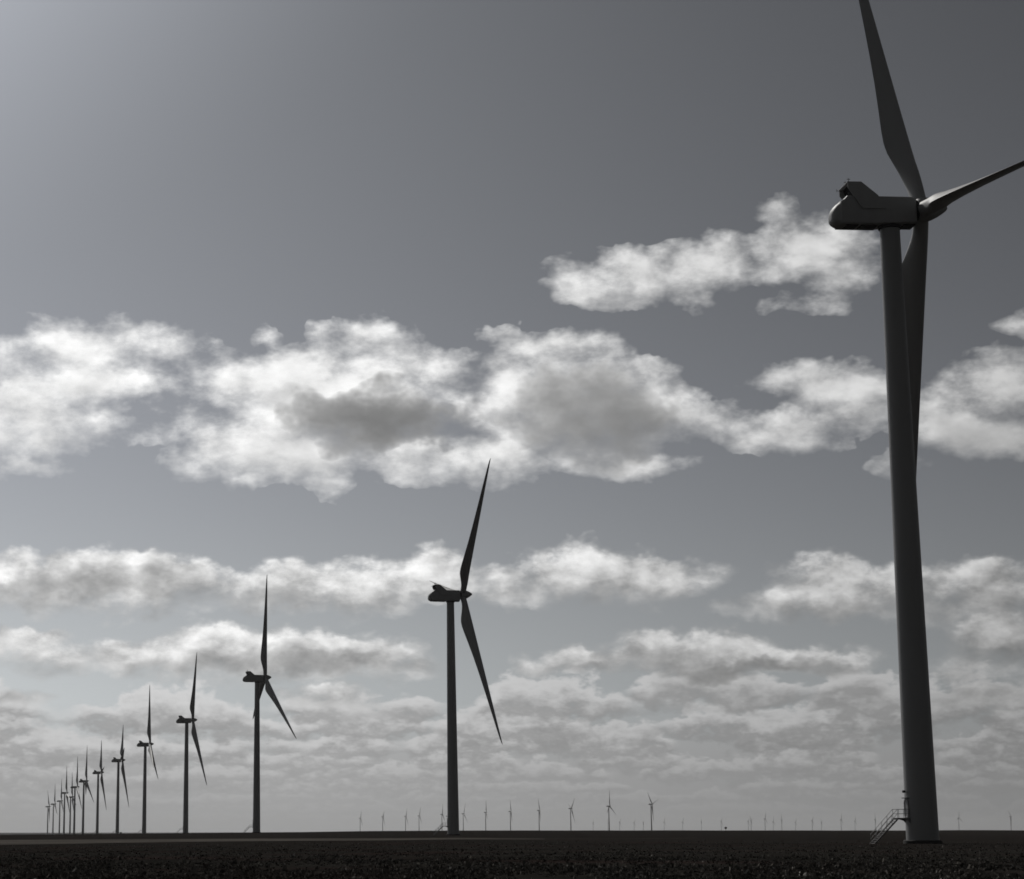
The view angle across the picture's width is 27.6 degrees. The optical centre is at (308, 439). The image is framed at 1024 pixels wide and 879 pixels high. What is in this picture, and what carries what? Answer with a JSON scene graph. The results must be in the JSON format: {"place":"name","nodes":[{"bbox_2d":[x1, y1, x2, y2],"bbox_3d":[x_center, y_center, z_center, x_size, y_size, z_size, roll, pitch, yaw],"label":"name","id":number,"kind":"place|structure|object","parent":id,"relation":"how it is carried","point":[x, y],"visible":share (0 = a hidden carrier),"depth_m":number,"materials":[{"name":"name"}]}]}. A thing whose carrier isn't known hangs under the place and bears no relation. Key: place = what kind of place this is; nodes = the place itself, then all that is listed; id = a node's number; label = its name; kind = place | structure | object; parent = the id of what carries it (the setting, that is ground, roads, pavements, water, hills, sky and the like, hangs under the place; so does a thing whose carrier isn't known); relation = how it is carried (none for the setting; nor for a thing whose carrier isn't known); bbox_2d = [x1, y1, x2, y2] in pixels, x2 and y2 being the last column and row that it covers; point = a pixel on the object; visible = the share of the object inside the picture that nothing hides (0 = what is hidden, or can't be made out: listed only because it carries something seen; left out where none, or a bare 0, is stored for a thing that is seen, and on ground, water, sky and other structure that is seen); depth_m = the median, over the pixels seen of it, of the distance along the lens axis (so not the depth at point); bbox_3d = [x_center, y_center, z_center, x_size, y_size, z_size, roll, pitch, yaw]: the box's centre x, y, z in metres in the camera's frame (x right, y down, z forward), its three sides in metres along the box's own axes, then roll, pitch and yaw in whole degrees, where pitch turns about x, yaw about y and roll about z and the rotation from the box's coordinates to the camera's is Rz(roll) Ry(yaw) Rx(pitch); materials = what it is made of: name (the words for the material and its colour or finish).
{"place":"outdoors","nodes":[
{"label":"outdoors","id":0,"kind":"place"},
{"bbox_2d":[0,838,534,844],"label":"dirt track","id":1,"kind":"structure","parent":0,"point":[10,842],"depth_m":441.89,"materials":[{"name":"black soil"}]},
{"bbox_2d":[0,830,1023,878],"bbox_3d":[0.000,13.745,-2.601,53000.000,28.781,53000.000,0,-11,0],"label":"field","id":2,"kind":"structure","parent":0,"point":[749,838],"depth_m":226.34,"materials":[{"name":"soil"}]},
{"bbox_2d":[46,796,52,833],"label":"wind turbine","id":3,"kind":"object","parent":2,"relation":"on","point":[49,806],"visible":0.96,"depth_m":6259.26,"materials":[{"name":"paint"}]},
{"bbox_2d":[51,794,56,833],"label":"wind turbine","id":4,"kind":"object","parent":2,"relation":"on","point":[53,804],"visible":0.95,"depth_m":5711.86,"materials":[{"name":"paint"}]},
{"bbox_2d":[57,781,63,833],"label":"wind turbine","id":5,"kind":"object","parent":2,"relation":"on","point":[61,800],"visible":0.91,"depth_m":5236.23,"materials":[{"name":"paint"}]},
{"bbox_2d":[61,770,69,833],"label":"wind turbine","id":6,"kind":"object","parent":2,"relation":"on","point":[67,795],"visible":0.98,"depth_m":4198.72,"materials":[{"name":"paint"}]},
{"bbox_2d":[68,777,73,833],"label":"wind turbine","id":7,"kind":"object","parent":2,"relation":"on","point":[72,796],"visible":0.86,"depth_m":4663.50,"materials":[{"name":"paint"}]},
{"bbox_2d":[70,758,81,833],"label":"wind turbine","id":8,"kind":"object","parent":2,"relation":"on","point":[75,787],"visible":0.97,"depth_m":3698.28,"materials":[{"name":"paint"}]},
{"bbox_2d":[79,754,93,833],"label":"wind turbine","id":9,"kind":"object","parent":2,"relation":"on","point":[85,784],"visible":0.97,"depth_m":3293.22,"materials":[{"name":"paint"}]},
{"bbox_2d":[92,740,106,833],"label":"wind turbine","id":10,"kind":"object","parent":2,"relation":"on","point":[97,803],"visible":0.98,"depth_m":2847.93,"materials":[{"name":"paint"}]},
{"bbox_2d":[111,731,128,833],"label":"wind turbine","id":11,"kind":"object","parent":2,"relation":"on","point":[118,761],"visible":0.97,"depth_m":2375.86,"materials":[{"name":"paint"}]},
{"bbox_2d":[137,686,157,833],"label":"wind turbine","id":12,"kind":"object","parent":2,"relation":"on","point":[146,745],"visible":0.98,"depth_m":1953.72,"materials":[{"name":"paint"}]},
{"bbox_2d":[176,654,206,832],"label":"wind turbine","id":13,"kind":"object","parent":2,"relation":"on","point":[182,719],"visible":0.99,"depth_m":1548.87,"materials":[{"name":"paint"}]},
{"bbox_2d":[243,577,296,832],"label":"wind turbine","id":14,"kind":"object","parent":2,"relation":"on","point":[260,681],"visible":0.99,"depth_m":1130.78,"materials":[{"name":"paint"}]},
{"bbox_2d":[428,458,502,834],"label":"wind turbine","id":15,"kind":"object","parent":2,"relation":"on","point":[447,595],"visible":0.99,"depth_m":724.87,"materials":[{"name":"paint"}]},
{"bbox_2d":[508,803,511,829],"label":"wind turbine","id":16,"kind":"object","parent":2,"relation":"on","point":[510,816],"visible":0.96,"depth_m":9159.51,"materials":[{"name":"paint"}]},
{"bbox_2d":[568,801,574,829],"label":"wind turbine","id":17,"kind":"object","parent":2,"relation":"on","point":[570,808],"visible":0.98,"depth_m":7901.72,"materials":[{"name":"paint"}]},
{"bbox_2d":[606,789,614,829],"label":"wind turbine","id":18,"kind":"object","parent":2,"relation":"on","point":[608,809],"visible":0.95,"depth_m":7156.48,"materials":[{"name":"paint"}]},
{"bbox_2d":[647,792,655,829],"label":"wind turbine","id":19,"kind":"object","parent":2,"relation":"on","point":[651,811],"visible":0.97,"depth_m":6627.34,"materials":[{"name":"paint"}]},
{"bbox_2d":[828,0,1023,843],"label":"wind turbine","id":20,"kind":"object","parent":2,"relation":"on","point":[860,205],"visible":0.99,"depth_m":273.10,"materials":[{"name":"paint"}]},
{"bbox_2d":[904,799,908,817],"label":"door","id":21,"kind":"structure","parent":20,"relation":"in","point":[906,804],"depth_m":263.60,"materials":[{"name":"grey metal"}]},
{"bbox_2d":[0,0,1023,832],"label":"sky","id":22,"kind":"structure","parent":0,"point":[282,283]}
]}

